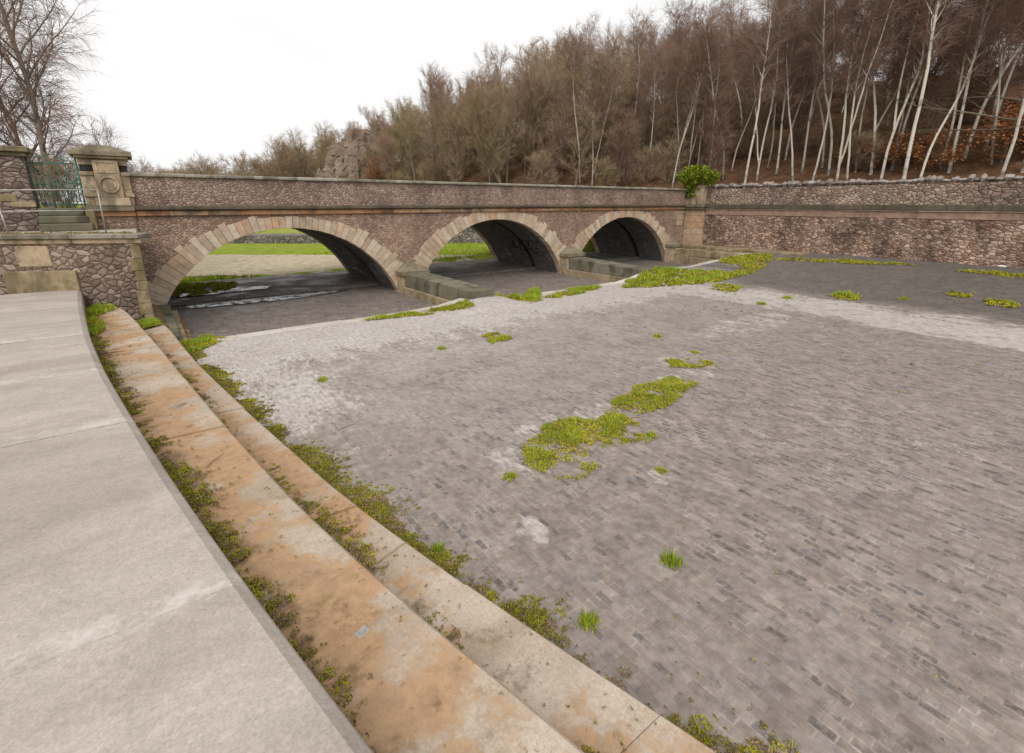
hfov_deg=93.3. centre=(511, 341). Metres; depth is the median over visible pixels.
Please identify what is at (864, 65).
woodland tree
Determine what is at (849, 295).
grass patch
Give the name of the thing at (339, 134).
woodland tree
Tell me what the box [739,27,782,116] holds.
sapling
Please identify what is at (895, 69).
birch tree
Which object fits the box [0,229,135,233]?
platform
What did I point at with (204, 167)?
tree
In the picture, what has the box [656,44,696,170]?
birch tree
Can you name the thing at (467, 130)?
ivy clad tree
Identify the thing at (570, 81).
birch tree
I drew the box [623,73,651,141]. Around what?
woodland tree
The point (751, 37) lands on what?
birch tree
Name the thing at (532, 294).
grass patch
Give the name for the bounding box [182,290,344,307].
water
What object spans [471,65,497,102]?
woodland tree
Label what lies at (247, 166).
tree
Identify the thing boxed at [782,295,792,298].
grass tuft
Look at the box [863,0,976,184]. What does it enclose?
birch tree
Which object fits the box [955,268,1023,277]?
moss patch
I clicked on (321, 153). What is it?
woodland tree
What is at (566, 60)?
woodland tree
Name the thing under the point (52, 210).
pipe railing
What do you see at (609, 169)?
woodland shrub
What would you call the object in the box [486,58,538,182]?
woodland tree
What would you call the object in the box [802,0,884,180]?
birch tree
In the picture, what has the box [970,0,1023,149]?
birch tree
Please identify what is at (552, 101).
sapling
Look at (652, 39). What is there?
woodland tree
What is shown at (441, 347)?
grass tuft
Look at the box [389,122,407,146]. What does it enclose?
crag shrub
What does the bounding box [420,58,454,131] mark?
woodland tree
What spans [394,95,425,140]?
woodland tree
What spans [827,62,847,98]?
woodland shrub
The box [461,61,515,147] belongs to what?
woodland tree
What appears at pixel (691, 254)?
masonry ledge
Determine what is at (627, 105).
sapling
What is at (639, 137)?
woodland shrub
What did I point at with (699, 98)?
birch tree
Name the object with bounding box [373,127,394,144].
crag shrub
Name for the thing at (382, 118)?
woodland tree
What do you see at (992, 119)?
beech bush
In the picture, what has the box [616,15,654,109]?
woodland tree
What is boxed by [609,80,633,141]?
woodland tree
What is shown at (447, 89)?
woodland tree
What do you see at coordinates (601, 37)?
woodland tree
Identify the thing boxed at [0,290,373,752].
walkway
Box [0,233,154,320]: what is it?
wing wall
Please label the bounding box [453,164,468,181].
woodland shrub
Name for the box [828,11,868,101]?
sapling
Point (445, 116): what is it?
woodland tree
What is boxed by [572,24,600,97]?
woodland tree
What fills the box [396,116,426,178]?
woodland tree
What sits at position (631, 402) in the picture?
moss patch
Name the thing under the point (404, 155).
crag shrub
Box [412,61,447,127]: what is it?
woodland tree
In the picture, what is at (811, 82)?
sapling
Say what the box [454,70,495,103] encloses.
woodland tree
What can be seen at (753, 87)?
birch tree
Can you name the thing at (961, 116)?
birch tree
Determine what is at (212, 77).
sky
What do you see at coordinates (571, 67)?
woodland tree
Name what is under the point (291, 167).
woodland tree
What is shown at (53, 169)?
twiggy bush
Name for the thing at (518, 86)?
woodland tree
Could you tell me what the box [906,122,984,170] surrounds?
beech bush
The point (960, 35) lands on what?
woodland tree
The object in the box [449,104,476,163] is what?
woodland tree
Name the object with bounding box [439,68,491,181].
woodland tree
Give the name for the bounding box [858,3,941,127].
sapling
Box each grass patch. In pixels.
[85,302,115,316]
[86,314,106,334]
[136,316,163,328]
[179,333,224,351]
[363,299,474,320]
[481,331,512,343]
[495,286,543,301]
[543,284,601,297]
[621,264,741,287]
[709,283,743,294]
[718,253,772,265]
[831,290,861,300]
[946,290,972,297]
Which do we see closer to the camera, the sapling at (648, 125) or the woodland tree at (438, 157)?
the sapling at (648, 125)
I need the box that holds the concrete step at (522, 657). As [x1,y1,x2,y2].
[143,325,716,752]
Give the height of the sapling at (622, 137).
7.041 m
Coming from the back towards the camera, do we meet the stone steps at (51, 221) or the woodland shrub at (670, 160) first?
the woodland shrub at (670, 160)
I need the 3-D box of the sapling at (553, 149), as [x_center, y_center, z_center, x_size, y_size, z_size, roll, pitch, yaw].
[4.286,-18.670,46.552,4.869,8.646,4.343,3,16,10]
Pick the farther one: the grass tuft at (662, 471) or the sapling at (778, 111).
the sapling at (778, 111)
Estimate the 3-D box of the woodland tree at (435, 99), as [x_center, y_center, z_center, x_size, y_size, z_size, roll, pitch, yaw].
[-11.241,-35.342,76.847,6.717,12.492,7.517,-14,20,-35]
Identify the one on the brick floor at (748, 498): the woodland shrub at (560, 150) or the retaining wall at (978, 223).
the retaining wall at (978, 223)
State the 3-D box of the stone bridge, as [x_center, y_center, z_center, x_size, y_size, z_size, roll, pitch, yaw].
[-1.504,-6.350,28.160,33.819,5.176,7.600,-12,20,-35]
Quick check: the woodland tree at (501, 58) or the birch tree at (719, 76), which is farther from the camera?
the woodland tree at (501, 58)
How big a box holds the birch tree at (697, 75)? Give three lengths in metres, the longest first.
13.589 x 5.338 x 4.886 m
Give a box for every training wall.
[158,304,187,340]
[403,272,493,304]
[567,257,654,281]
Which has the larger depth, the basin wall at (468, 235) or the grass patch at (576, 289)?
the basin wall at (468, 235)
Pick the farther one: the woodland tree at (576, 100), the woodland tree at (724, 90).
the woodland tree at (576, 100)
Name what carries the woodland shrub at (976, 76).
on the terrain at (972, 163)
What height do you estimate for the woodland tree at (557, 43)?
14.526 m
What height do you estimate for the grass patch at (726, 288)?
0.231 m
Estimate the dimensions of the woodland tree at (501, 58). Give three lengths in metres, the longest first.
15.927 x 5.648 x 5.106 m
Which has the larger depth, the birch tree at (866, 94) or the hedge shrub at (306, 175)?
the hedge shrub at (306, 175)
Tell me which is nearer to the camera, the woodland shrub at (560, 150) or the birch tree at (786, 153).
the birch tree at (786, 153)
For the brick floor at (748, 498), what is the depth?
6.67 m
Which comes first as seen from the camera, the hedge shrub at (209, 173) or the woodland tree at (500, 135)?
the woodland tree at (500, 135)
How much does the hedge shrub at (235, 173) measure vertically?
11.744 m
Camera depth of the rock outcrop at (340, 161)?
74.94 m
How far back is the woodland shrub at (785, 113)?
40.49 m
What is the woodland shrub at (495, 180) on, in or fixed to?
on the terrain at (972, 163)
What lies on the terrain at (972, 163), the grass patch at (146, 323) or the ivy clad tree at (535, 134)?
the ivy clad tree at (535, 134)
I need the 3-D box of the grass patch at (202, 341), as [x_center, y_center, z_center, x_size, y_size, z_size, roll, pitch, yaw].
[-8.392,0.030,12.769,1.154,0.174,1.570,-2,16,-6]
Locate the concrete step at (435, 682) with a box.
[86,307,583,752]
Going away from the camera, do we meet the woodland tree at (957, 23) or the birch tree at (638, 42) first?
the woodland tree at (957, 23)
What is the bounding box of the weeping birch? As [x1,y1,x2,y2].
[0,0,120,207]
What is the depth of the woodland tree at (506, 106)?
63.91 m
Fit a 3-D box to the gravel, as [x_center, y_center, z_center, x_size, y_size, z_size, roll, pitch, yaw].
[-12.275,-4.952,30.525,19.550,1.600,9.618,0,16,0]
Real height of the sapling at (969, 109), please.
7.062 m
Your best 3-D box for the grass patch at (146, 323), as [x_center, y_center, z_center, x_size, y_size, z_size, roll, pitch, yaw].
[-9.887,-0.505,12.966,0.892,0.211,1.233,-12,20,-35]
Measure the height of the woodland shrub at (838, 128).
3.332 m
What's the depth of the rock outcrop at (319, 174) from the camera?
75.91 m
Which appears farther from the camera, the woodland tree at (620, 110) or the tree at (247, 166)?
the tree at (247, 166)
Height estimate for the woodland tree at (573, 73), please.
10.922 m
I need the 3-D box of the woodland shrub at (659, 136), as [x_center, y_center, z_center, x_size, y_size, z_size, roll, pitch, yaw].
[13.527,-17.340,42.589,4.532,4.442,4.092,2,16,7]
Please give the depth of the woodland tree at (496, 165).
50.47 m
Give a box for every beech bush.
[361,154,402,179]
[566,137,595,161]
[818,112,864,144]
[833,133,884,167]
[859,122,932,169]
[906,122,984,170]
[963,100,1023,164]
[978,86,1023,142]
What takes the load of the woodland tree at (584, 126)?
on the terrain at (972, 163)
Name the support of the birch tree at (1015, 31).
on the terrain at (972, 163)
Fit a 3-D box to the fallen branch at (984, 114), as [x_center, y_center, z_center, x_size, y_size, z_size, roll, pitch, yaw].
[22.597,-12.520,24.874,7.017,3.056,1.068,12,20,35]
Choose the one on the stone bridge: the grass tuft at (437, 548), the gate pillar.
the gate pillar
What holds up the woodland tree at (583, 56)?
on the terrain at (972, 163)
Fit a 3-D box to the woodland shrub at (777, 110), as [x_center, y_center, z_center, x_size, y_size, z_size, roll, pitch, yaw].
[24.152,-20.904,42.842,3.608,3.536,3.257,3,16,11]
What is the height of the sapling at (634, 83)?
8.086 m
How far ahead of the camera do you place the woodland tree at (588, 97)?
50.04 m
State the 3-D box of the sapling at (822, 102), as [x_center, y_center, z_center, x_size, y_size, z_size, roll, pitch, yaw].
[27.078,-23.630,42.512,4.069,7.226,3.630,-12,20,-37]
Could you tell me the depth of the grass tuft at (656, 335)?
13.51 m
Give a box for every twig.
[206,453,223,466]
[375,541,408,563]
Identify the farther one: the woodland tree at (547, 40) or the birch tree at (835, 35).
the woodland tree at (547, 40)
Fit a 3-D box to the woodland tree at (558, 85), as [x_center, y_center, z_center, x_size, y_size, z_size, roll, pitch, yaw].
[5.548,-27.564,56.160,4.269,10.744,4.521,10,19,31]
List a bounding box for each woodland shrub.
[386,167,412,180]
[395,168,418,180]
[413,161,439,180]
[421,160,446,180]
[434,149,456,181]
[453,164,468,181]
[454,149,472,166]
[456,158,471,176]
[463,146,476,167]
[470,149,483,171]
[480,146,515,182]
[500,119,532,163]
[522,142,561,184]
[533,148,557,173]
[547,134,568,168]
[559,130,582,171]
[589,154,630,186]
[596,118,643,175]
[602,145,624,172]
[606,114,653,173]
[632,140,663,183]
[644,116,682,164]
[649,131,694,187]
[651,114,680,142]
[653,115,681,152]
[665,116,707,166]
[687,118,721,163]
[726,101,779,158]
[729,95,753,128]
[730,80,759,126]
[741,121,772,157]
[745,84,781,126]
[763,97,792,122]
[764,77,806,128]
[804,113,858,158]
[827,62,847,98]
[828,74,864,111]
[843,124,892,170]
[870,55,917,104]
[880,80,949,146]
[939,79,988,123]
[940,59,997,95]
[1005,87,1023,147]
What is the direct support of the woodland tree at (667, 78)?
on the terrain at (972, 163)
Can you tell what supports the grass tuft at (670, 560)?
on the brick floor at (748, 498)
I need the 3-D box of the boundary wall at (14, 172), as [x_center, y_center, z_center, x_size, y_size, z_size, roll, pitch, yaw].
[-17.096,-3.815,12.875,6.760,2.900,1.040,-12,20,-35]
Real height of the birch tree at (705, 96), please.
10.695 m
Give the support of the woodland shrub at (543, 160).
on the terrain at (972, 163)
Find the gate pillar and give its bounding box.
[67,145,135,216]
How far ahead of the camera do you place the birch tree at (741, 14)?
42.62 m
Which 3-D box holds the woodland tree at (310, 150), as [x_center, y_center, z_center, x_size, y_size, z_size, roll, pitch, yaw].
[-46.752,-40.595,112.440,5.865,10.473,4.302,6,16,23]
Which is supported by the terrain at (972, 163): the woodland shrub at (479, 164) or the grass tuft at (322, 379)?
the woodland shrub at (479, 164)
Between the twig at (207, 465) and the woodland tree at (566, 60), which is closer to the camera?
the twig at (207, 465)
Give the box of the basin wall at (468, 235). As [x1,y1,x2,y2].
[228,227,483,242]
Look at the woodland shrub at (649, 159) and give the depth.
40.23 m
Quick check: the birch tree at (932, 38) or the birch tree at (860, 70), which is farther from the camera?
the birch tree at (860, 70)
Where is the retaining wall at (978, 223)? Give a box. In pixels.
[702,173,1023,267]
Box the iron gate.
[25,155,86,206]
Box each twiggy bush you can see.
[27,148,77,207]
[30,148,86,207]
[127,156,164,172]
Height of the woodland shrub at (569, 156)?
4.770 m
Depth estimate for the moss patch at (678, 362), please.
11.21 m
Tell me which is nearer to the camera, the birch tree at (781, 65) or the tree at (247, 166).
the birch tree at (781, 65)
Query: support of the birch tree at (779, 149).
on the terrain at (972, 163)
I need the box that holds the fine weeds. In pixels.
[86,307,796,752]
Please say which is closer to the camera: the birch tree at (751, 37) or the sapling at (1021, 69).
the sapling at (1021, 69)
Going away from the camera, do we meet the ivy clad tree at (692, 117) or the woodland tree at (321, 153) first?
the ivy clad tree at (692, 117)
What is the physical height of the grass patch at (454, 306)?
0.353 m
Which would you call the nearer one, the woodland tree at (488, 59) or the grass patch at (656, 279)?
the grass patch at (656, 279)
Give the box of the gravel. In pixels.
[184,254,476,286]
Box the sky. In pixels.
[0,0,1023,203]
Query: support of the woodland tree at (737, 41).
on the terrain at (972, 163)
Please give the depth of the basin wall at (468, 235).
43.37 m
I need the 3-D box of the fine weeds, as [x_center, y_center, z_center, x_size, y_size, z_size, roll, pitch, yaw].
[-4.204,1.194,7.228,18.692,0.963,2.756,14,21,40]
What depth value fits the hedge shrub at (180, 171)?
101.08 m
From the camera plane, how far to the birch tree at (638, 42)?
45.15 m
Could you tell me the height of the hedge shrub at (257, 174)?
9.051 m
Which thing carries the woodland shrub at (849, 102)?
on the terrain at (972, 163)
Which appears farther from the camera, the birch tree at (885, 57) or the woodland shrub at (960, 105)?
the birch tree at (885, 57)
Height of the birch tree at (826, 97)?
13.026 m
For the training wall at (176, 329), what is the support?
on the channel floor at (346, 304)
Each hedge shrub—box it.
[142,159,179,172]
[158,161,195,173]
[191,166,219,174]
[219,163,263,175]
[248,154,280,176]
[253,167,272,176]
[279,142,315,177]
[303,147,326,177]
[309,131,340,174]
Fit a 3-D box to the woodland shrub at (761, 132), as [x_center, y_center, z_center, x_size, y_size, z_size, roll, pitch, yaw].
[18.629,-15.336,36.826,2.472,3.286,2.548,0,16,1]
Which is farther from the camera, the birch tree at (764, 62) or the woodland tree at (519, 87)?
the woodland tree at (519, 87)
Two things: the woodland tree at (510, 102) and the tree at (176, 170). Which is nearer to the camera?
the woodland tree at (510, 102)
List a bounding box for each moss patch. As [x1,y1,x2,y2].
[171,280,237,295]
[518,410,657,480]
[608,375,698,414]
[664,358,716,367]
[724,263,766,274]
[775,257,914,264]
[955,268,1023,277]
[983,297,1021,307]
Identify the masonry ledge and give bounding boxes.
[673,244,811,264]
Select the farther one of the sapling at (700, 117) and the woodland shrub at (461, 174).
the woodland shrub at (461, 174)
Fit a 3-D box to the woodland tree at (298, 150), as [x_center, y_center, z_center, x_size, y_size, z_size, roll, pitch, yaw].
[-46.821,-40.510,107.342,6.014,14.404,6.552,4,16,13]
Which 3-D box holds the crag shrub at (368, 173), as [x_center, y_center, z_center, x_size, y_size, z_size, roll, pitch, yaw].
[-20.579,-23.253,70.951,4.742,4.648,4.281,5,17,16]
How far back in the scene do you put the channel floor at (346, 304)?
19.41 m
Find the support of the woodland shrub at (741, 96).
on the terrain at (972, 163)
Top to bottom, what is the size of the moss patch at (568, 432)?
0.136 m
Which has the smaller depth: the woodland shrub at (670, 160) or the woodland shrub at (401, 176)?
the woodland shrub at (670, 160)
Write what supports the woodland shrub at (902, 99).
on the terrain at (972, 163)
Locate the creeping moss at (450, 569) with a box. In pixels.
[0,231,981,752]
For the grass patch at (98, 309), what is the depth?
12.61 m
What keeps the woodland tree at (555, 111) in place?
on the terrain at (972, 163)
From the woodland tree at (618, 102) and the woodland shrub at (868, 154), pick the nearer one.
the woodland shrub at (868, 154)
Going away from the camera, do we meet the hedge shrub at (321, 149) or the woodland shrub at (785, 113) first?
the woodland shrub at (785, 113)
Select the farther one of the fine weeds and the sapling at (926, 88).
the sapling at (926, 88)
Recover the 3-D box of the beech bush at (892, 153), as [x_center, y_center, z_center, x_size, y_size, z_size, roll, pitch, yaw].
[22.459,-11.150,28.218,3.286,2.841,3.558,-12,20,-35]
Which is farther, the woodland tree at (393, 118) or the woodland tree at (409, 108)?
the woodland tree at (409, 108)
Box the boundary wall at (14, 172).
[0,145,39,231]
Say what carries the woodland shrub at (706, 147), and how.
on the terrain at (972, 163)
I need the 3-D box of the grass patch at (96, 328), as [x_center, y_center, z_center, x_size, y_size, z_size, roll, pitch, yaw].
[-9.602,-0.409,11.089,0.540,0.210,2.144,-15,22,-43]
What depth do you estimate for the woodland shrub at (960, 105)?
30.18 m
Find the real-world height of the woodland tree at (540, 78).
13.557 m
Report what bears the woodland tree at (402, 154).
on the terrain at (972, 163)
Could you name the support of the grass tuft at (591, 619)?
on the brick floor at (748, 498)
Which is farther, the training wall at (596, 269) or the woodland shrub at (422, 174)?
the woodland shrub at (422, 174)
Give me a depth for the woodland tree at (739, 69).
46.27 m
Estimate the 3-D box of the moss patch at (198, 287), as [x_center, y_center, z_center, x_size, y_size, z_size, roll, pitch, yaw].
[-14.453,-2.531,22.474,3.214,0.227,4.434,-12,20,-35]
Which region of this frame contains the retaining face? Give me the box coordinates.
[97,216,138,232]
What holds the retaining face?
on the platform
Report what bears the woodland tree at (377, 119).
on the terrain at (972, 163)
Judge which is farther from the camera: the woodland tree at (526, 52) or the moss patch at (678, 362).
the woodland tree at (526, 52)
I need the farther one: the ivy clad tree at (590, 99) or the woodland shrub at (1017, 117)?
the ivy clad tree at (590, 99)
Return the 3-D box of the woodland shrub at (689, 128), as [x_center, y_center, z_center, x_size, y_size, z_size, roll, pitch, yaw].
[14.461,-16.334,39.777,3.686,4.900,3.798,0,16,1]
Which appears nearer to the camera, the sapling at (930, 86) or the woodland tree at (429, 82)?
the sapling at (930, 86)
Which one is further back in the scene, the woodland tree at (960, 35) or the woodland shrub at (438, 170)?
the woodland shrub at (438, 170)
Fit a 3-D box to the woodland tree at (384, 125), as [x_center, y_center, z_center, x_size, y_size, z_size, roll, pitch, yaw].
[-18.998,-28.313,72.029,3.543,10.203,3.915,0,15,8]
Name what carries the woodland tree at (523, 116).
on the terrain at (972, 163)
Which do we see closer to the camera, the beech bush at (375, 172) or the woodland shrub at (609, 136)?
the woodland shrub at (609, 136)
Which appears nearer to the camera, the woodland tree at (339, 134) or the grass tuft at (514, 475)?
the grass tuft at (514, 475)
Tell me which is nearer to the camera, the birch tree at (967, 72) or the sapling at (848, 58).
the birch tree at (967, 72)
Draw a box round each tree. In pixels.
[32,152,60,196]
[54,109,155,206]
[156,164,187,173]
[175,150,244,175]
[213,149,265,175]
[252,130,313,176]
[264,132,300,176]
[274,145,290,176]
[280,153,299,176]
[284,127,314,176]
[301,144,316,174]
[309,118,338,159]
[310,132,333,174]
[320,127,341,149]
[335,123,357,140]
[346,119,360,139]
[353,140,378,178]
[356,105,377,136]
[364,103,385,132]
[367,110,389,127]
[371,107,394,133]
[371,126,402,179]
[373,130,394,178]
[377,114,393,156]
[382,96,428,162]
[386,115,423,178]
[389,102,405,149]
[390,93,429,180]
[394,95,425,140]
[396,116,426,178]
[400,104,423,133]
[404,102,455,174]
[407,105,424,140]
[411,111,447,169]
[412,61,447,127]
[419,81,456,126]
[419,93,451,180]
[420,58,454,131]
[422,71,457,113]
[430,110,458,181]
[432,94,465,181]
[436,72,467,181]
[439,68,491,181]
[440,107,474,181]
[444,93,486,170]
[446,88,479,169]
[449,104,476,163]
[452,88,521,182]
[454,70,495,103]
[454,71,510,182]
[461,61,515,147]
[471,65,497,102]
[474,38,504,85]
[485,60,512,111]
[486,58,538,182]
[487,97,519,169]
[488,40,513,91]
[490,79,522,141]
[494,77,518,157]
[502,31,574,146]
[504,62,533,121]
[507,34,557,139]
[510,59,548,183]
[510,61,567,179]
[511,55,531,149]
[515,98,550,168]
[516,83,558,161]
[527,37,566,144]
[536,97,583,177]
[539,27,587,108]
[540,55,572,127]
[547,43,577,127]
[551,20,597,182]
[553,35,591,109]
[560,102,606,184]
[561,31,588,107]
[563,48,585,106]
[564,77,595,132]
[564,107,587,139]
[566,28,603,99]
[566,44,636,178]
[569,79,604,168]
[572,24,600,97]
[574,39,642,185]
[580,81,607,151]
[581,9,601,83]
[583,102,609,179]
[585,17,632,100]
[597,26,627,125]
[599,31,636,111]
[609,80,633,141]
[611,93,629,122]
[612,106,639,186]
[615,32,633,82]
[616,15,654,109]
[616,41,648,86]
[622,5,662,146]
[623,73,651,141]
[625,23,669,87]
[628,26,677,172]
[633,35,674,164]
[635,18,673,120]
[638,42,664,106]
[642,46,729,164]
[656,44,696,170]
[657,47,672,123]
[658,0,707,122]
[659,71,682,118]
[660,0,697,101]
[671,0,732,186]
[674,33,726,156]
[677,24,728,167]
[684,0,741,178]
[689,30,733,165]
[692,60,749,160]
[695,43,730,127]
[699,17,750,165]
[703,0,763,150]
[707,0,756,137]
[718,0,754,122]
[719,0,811,179]
[721,2,754,96]
[724,35,745,99]
[731,0,802,187]
[731,2,801,170]
[735,17,761,81]
[742,23,766,80]
[753,0,822,180]
[754,0,806,141]
[758,2,807,167]
[760,0,832,173]
[771,0,799,126]
[778,0,847,167]
[784,0,839,159]
[790,0,854,171]
[790,0,860,174]
[793,1,845,148]
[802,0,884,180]
[810,0,862,119]
[818,0,931,181]
[820,0,907,185]
[822,3,878,134]
[835,0,936,174]
[838,0,908,172]
[841,2,893,116]
[854,0,894,124]
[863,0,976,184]
[864,0,959,163]
[867,1,903,106]
[877,0,979,169]
[880,0,920,125]
[898,0,1001,179]
[917,0,1023,183]
[931,0,1010,166]
[935,0,970,62]
[939,0,1014,172]
[951,0,979,106]
[963,0,1023,157]
[969,0,1021,111]
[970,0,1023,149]
[971,0,1023,164]
[986,0,1023,172]
[999,1,1023,176]
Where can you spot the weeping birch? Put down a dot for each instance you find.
(34, 118)
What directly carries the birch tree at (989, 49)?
on the terrain at (972, 163)
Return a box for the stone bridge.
[110,172,686,305]
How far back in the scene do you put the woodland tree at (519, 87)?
62.51 m
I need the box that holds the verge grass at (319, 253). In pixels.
[180,241,491,282]
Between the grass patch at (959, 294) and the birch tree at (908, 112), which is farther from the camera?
the birch tree at (908, 112)
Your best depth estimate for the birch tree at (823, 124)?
30.80 m
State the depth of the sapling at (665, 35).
64.72 m
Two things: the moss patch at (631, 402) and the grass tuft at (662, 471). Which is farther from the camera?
the moss patch at (631, 402)
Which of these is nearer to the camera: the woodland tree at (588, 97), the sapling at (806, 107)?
the sapling at (806, 107)
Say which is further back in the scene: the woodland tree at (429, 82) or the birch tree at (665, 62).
the woodland tree at (429, 82)
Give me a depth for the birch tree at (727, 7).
40.50 m
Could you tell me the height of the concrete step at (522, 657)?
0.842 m
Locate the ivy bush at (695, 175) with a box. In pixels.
[676,163,720,197]
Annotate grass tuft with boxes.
[316,376,328,381]
[428,538,447,553]
[437,345,447,349]
[501,471,518,481]
[575,607,606,632]
[652,333,661,337]
[653,466,669,473]
[657,547,687,569]
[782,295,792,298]
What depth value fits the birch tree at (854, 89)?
26.99 m
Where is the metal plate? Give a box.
[354,625,369,637]
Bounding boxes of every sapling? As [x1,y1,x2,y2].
[535,101,581,184]
[545,80,568,140]
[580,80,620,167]
[605,103,642,186]
[614,88,636,140]
[621,60,646,120]
[623,78,665,163]
[657,26,674,57]
[693,94,707,128]
[693,94,739,188]
[706,86,744,165]
[724,30,750,98]
[729,29,756,95]
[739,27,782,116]
[742,60,770,109]
[763,50,796,124]
[777,44,837,152]
[782,7,828,121]
[810,44,841,111]
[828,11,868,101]
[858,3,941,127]
[879,8,984,163]
[886,38,962,142]
[941,20,999,122]
[942,0,1018,90]
[958,2,1023,125]
[1006,30,1023,84]
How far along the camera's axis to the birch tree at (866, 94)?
28.26 m
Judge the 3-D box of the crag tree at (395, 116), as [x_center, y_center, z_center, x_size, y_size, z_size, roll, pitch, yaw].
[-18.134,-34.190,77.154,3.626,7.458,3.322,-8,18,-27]
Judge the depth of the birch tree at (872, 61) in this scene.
26.67 m
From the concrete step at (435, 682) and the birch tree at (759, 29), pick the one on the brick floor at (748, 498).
the concrete step at (435, 682)
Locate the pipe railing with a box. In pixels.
[0,189,106,233]
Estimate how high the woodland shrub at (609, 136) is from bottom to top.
5.904 m
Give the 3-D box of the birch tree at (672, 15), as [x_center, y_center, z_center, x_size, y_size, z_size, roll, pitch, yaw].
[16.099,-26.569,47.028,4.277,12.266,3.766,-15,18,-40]
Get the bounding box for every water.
[179,286,270,295]
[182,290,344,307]
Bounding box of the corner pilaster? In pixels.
[682,185,709,244]
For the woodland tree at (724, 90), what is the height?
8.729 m
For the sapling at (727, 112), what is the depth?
37.48 m
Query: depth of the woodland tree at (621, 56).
49.36 m
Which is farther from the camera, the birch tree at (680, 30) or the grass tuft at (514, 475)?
the birch tree at (680, 30)
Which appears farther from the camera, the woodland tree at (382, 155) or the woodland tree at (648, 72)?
the woodland tree at (382, 155)
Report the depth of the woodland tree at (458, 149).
54.88 m
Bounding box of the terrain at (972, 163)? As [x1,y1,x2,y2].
[41,66,1023,302]
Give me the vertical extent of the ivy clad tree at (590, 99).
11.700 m
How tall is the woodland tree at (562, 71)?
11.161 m
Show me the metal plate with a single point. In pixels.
(362, 631)
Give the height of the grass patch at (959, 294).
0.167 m
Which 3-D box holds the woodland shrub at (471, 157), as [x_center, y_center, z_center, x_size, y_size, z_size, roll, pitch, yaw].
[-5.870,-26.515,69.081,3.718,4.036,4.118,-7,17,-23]
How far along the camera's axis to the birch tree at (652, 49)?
46.36 m
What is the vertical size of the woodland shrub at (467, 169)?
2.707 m
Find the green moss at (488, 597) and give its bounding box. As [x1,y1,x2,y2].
[86,317,799,752]
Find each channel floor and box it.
[168,252,639,305]
[170,258,690,338]
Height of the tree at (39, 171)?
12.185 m
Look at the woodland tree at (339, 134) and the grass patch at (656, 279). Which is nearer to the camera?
the grass patch at (656, 279)
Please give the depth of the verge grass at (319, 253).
34.93 m
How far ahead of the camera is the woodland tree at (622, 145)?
40.21 m
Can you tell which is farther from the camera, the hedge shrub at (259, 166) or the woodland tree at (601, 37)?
the hedge shrub at (259, 166)
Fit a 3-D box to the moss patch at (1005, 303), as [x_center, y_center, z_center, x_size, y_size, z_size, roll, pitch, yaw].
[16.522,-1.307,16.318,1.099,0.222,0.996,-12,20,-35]
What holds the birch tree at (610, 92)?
on the terrain at (972, 163)
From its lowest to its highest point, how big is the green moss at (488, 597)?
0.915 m
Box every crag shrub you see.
[359,167,382,179]
[366,146,382,170]
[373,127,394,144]
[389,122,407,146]
[395,142,415,169]
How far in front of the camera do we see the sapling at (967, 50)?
34.52 m
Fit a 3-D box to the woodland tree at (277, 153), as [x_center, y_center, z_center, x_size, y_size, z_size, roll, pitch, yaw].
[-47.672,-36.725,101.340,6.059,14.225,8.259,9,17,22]
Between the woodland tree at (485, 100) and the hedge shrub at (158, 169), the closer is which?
the woodland tree at (485, 100)
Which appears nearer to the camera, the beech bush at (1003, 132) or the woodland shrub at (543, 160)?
the beech bush at (1003, 132)
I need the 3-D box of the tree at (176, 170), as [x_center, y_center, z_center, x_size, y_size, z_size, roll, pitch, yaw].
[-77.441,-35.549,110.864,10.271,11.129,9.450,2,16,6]
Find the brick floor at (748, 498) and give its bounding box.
[192,252,1023,752]
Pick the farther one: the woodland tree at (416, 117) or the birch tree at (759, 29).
the woodland tree at (416, 117)
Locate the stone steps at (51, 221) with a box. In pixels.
[37,208,98,231]
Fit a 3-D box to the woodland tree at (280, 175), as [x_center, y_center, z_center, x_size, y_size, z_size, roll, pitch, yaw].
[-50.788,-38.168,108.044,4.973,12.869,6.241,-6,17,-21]
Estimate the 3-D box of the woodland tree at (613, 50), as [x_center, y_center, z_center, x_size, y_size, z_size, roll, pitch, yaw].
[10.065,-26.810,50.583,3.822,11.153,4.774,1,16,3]
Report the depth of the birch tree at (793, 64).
31.04 m
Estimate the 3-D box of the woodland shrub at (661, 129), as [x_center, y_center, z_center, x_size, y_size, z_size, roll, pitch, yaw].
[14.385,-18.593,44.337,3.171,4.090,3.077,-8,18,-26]
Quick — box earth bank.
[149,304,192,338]
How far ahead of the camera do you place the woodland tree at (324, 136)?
91.08 m
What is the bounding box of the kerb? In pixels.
[216,253,748,339]
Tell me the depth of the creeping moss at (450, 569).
4.98 m
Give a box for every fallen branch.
[874,76,1023,120]
[876,122,1023,136]
[904,76,1022,109]
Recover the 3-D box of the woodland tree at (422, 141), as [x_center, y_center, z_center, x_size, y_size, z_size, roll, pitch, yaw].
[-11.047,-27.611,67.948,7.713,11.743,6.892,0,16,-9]
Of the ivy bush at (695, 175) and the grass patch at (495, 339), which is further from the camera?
the ivy bush at (695, 175)
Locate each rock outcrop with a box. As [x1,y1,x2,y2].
[315,168,326,177]
[322,127,388,179]
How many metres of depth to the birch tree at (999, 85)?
24.93 m

